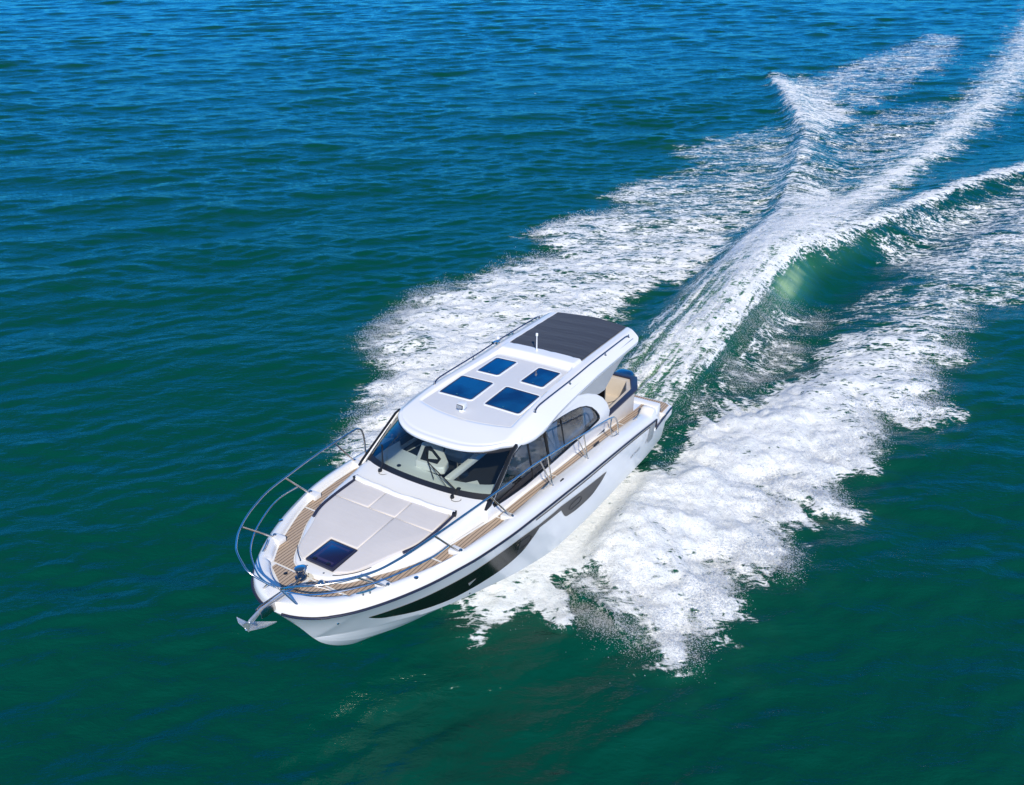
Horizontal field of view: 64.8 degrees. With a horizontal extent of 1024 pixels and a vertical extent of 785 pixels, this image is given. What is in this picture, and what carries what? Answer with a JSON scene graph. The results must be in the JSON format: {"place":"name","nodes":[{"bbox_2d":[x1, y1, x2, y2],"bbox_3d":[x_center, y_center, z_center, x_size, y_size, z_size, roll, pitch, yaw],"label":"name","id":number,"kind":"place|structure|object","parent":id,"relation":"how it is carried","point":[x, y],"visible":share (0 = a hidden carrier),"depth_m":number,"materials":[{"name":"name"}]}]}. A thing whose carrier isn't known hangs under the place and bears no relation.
{"place":"outdoors","nodes":[
{"label":"outdoors","id":0,"kind":"place"},
{"bbox_2d":[0,0,1023,784],"bbox_3d":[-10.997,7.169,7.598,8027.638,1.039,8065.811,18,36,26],"label":"sea","id":1,"kind":"structure","parent":0,"point":[228,228],"depth_m":19.84,"materials":[{"name":"liquid"}]},
{"bbox_2d":[235,312,672,644],"bbox_3d":[-0.511,1.374,14.024,3.502,3.777,10.580,15,30,28],"label":"motor yacht","id":2,"kind":"object","parent":1,"relation":"on","point":[523,447],"visible":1,"depth_m":12.57,"materials":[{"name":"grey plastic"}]},
{"bbox_2d":[372,418,413,456],"bbox_3d":[-1.420,0.326,14.396,0.062,0.968,3.560,18,36,26],"label":"side window","id":3,"kind":"structure","parent":2,"relation":"in","point":[395,434],"depth_m":13.52,"materials":[{"name":"blue glass"}]},
{"bbox_2d":[369,538,521,617],"bbox_3d":[-0.834,2.799,11.490,2.664,0.606,0.260,-24,39,-33],"label":"hull window","id":4,"kind":"structure","parent":2,"relation":"in","point":[459,587],"depth_m":11.54,"materials":[{"name":"black glass"}]},
{"bbox_2d":[493,406,599,506],"bbox_3d":[0.624,0.842,13.283,0.129,0.783,3.616,15,30,28],"label":"side window","id":5,"kind":"structure","parent":2,"relation":"in","point":[534,472],"depth_m":12.90,"materials":[{"name":"glass"}]},
{"bbox_2d":[561,473,605,515],"bbox_3d":[1.243,1.704,13.815,0.033,0.601,1.690,18,36,27],"label":"hull window","id":6,"kind":"structure","parent":2,"relation":"in","point":[588,491],"depth_m":13.76,"materials":[{"name":"grey glass"}]},
{"bbox_2d":[319,157,985,684],"bbox_3d":[6.243,-3.979,24.635,15.313,1.753,30.731,18,36,26],"label":"sea spray","id":7,"kind":"object","parent":1,"relation":"on","point":[767,497],"visible":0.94,"depth_m":18.29,"materials":[{"name":"white"}]},
{"bbox_2d":[332,20,1023,676],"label":"wake foam","id":8,"kind":"object","parent":1,"relation":"on","point":[972,254],"visible":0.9,"depth_m":22.46,"materials":[{"name":"liquid"}]}
]}

